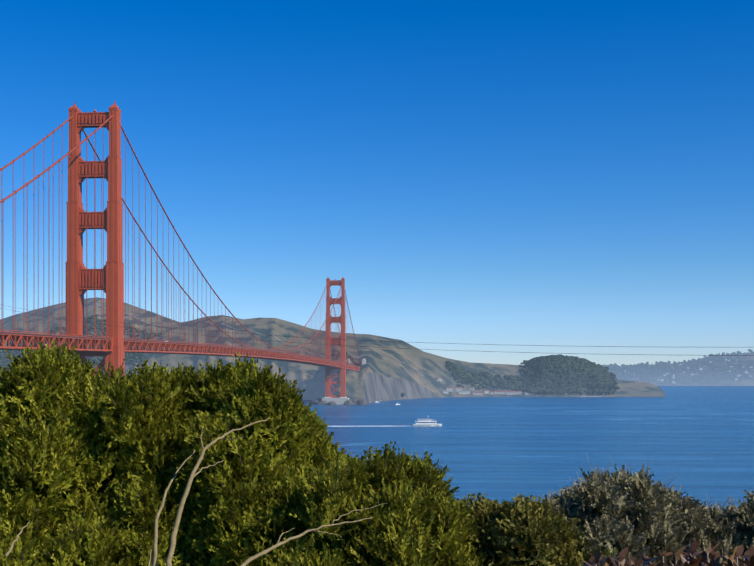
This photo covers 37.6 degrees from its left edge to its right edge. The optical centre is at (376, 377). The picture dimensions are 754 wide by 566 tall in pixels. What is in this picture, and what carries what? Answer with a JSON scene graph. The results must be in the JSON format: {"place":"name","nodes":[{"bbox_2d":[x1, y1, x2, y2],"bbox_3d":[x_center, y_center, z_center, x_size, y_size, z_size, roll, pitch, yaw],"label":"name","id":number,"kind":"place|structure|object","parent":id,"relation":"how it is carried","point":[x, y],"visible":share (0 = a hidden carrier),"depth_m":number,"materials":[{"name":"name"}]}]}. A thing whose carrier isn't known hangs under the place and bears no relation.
{"place":"outdoors","nodes":[
{"label":"outdoors","id":0,"kind":"place"},
{"bbox_2d":[84,304,436,378],"bbox_3d":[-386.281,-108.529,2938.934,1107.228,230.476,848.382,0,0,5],"label":"headlands road","id":1,"kind":"structure","parent":0,"point":[278,340],"depth_m":2755.24,"materials":[{"name":"brown"}]},
{"bbox_2d":[0,297,665,402],"bbox_3d":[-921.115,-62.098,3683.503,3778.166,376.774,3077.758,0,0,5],"label":"hills","id":2,"kind":"structure","parent":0,"point":[378,377],"depth_m":2786.77,"materials":[{"name":"brown soil"}]},
{"bbox_2d":[0,329,360,370],"bbox_3d":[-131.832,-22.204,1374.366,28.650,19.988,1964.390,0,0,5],"label":"deck truss","id":3,"kind":"object","parent":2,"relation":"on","point":[229,351],"visible":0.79,"depth_m":863.86,"materials":[{"name":"red metal"}]},
{"bbox_2d":[0,332,356,366],"bbox_3d":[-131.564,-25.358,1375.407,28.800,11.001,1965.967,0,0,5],"label":"roadway","id":4,"kind":"structure","parent":3,"relation":"on","point":[146,341],"depth_m":777.92,"materials":[{"name":"red metal"}]},
{"bbox_2d":[17,316,353,364],"bbox_3d":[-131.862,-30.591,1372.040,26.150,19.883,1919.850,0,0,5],"label":"deck lights","id":5,"kind":"object","parent":4,"relation":"on","point":[152,338],"visible":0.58,"depth_m":781.31,"materials":[{"name":"brown"}]},
{"bbox_2d":[0,315,619,396],"bbox_3d":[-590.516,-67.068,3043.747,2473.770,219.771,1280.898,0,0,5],"label":"trees","id":6,"kind":"object","parent":2,"relation":"on","point":[586,380],"visible":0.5,"depth_m":2982.18,"materials":[{"name":"green plant"}]},
{"bbox_2d":[4,323,616,395],"bbox_3d":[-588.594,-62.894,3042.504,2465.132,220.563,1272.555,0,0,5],"label":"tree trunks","id":7,"kind":"object","parent":2,"relation":"on","point":[356,365],"depth_m":2868.06,"materials":[{"name":"brown"}]},
{"bbox_2d":[348,358,365,364],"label":"pylon","id":8,"kind":"object","parent":2,"relation":"on","point":[363,361],"visible":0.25,"depth_m":2353.06,"materials":[{"name":"concrete"}]},
{"bbox_2d":[437,378,607,394],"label":"buildings","id":9,"kind":"structure","parent":2,"relation":"on","point":[457,390],"depth_m":2852.54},
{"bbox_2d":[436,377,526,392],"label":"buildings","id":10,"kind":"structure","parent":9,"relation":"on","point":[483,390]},
{"bbox_2d":[0,0,753,365],"label":"sky","id":11,"kind":"structure","parent":0,"point":[562,176],"materials":[{"name":"blue"}]},
{"bbox_2d":[300,386,753,511],"bbox_3d":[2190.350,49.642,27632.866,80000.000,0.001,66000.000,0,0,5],"label":"water","id":12,"kind":"structure","parent":0,"point":[694,440],"depth_m":912.72,"materials":[{"name":"blue liquid"}]},
{"bbox_2d":[311,398,368,404],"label":"rocks","id":13,"kind":"object","parent":12,"relation":"in","point":[318,401],"visible":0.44,"depth_m":1987.69,"materials":[{"name":"grey stone"}]},
{"bbox_2d":[322,397,348,404],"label":"tower pier","id":14,"kind":"structure","parent":13,"relation":"on","point":[340,401],"depth_m":2000.61,"materials":[{"name":"concrete"}]},
{"bbox_2d":[325,278,345,397],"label":"tower","id":15,"kind":"structure","parent":14,"relation":"on","point":[329,382],"depth_m":2007.94,"materials":[{"name":"red metal"}]},
{"bbox_2d":[413,419,441,425],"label":"tour boat","id":16,"kind":"object","parent":12,"relation":"on","point":[425,424],"visible":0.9,"depth_m":1119.85,"materials":[{"name":"white"}]},
{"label":"tower pier","id":17,"kind":"object","parent":12,"relation":"in","visible":0},
{"bbox_2d":[65,101,124,375],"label":"tower","id":18,"kind":"structure","parent":17,"relation":"on","point":[79,121],"depth_m":733.69,"materials":[{"name":"red metal"}]},
{"bbox_2d":[0,115,361,362],"bbox_3d":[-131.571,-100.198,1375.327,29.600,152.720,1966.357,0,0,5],"label":"cables","id":19,"kind":"object","parent":18,"relation":"on","point":[52,165],"visible":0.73,"depth_m":839.36,"materials":[{"name":"brown paint"}]},
{"bbox_2d":[0,123,361,366],"bbox_3d":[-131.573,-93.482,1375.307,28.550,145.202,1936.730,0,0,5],"label":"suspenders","id":20,"kind":"object","parent":19,"relation":"hanging from","point":[2,291],"visible":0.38,"depth_m":714.22,"materials":[{"name":"brown paint"}]},
{"bbox_2d":[581,541,753,565],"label":"bronze plant","id":21,"kind":"object","parent":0,"point":[714,557],"depth_m":8.33,"materials":[{"name":"brown plant"}]},
{"bbox_2d":[610,352,753,385],"bbox_3d":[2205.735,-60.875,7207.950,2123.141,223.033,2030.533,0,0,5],"label":"hills","id":22,"kind":"structure","parent":0,"point":[726,382],"depth_m":6562.05,"materials":[{"name":"grey"}]},
{"bbox_2d":[603,349,753,382],"bbox_3d":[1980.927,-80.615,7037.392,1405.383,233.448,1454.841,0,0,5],"label":"hill tree crowns","id":23,"kind":"object","parent":22,"relation":"on","point":[665,367],"visible":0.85,"depth_m":6915.75,"materials":[{"name":"grey"}]},
{"bbox_2d":[609,358,752,382],"bbox_3d":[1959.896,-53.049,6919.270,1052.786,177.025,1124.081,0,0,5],"label":"houses","id":24,"kind":"structure","parent":22,"relation":"on","point":[702,369],"depth_m":6756.37,"materials":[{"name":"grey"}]},
{"bbox_3d":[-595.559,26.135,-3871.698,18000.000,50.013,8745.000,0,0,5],"label":"presidio ground","id":25,"kind":"structure","parent":0,"visible":0},
{"bbox_2d":[4,418,386,565],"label":"dead branches","id":26,"kind":"object","parent":25,"relation":"on","point":[193,474],"visible":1,"depth_m":7.71,"materials":[{"name":"brown wood"}]},
{"bbox_2d":[0,352,752,565],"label":"leaves","id":27,"kind":"object","parent":25,"relation":"on","point":[221,474],"depth_m":10.96,"materials":[{"name":"green plant"}]},
{"bbox_2d":[0,339,369,565],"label":"tree","id":28,"kind":"object","parent":27,"relation":"on","point":[243,371],"visible":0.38,"depth_m":11.20,"materials":[{"name":"green plant"}]},
{"bbox_2d":[245,441,488,565],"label":"bush","id":29,"kind":"object","parent":27,"relation":"on","point":[359,468],"visible":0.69,"depth_m":10.10,"materials":[{"name":"green plant"}]},
{"bbox_2d":[5,372,745,565],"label":"leaves","id":30,"kind":"object","parent":27,"relation":"attached to","point":[64,496],"depth_m":11.18,"materials":[{"name":"green plant"}]},
{"bbox_2d":[435,492,613,565],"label":"bush","id":31,"kind":"object","parent":27,"relation":"attached to","point":[478,512],"visible":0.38,"depth_m":10.27,"materials":[{"name":"green plant"}]},
{"bbox_2d":[521,464,753,565],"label":"bush","id":32,"kind":"object","parent":27,"relation":"attached to","point":[592,489],"visible":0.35,"depth_m":11.11,"materials":[{"name":"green plant"}]},
{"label":"pole insulators","id":33,"kind":"object","parent":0,"visible":0},
{"bbox_2d":[1,305,753,355],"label":"power lines","id":34,"kind":"object","parent":33,"relation":"hanging from","point":[404,348],"visible":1,"depth_m":38.53,"materials":[{"name":"grey metal"}]}
]}

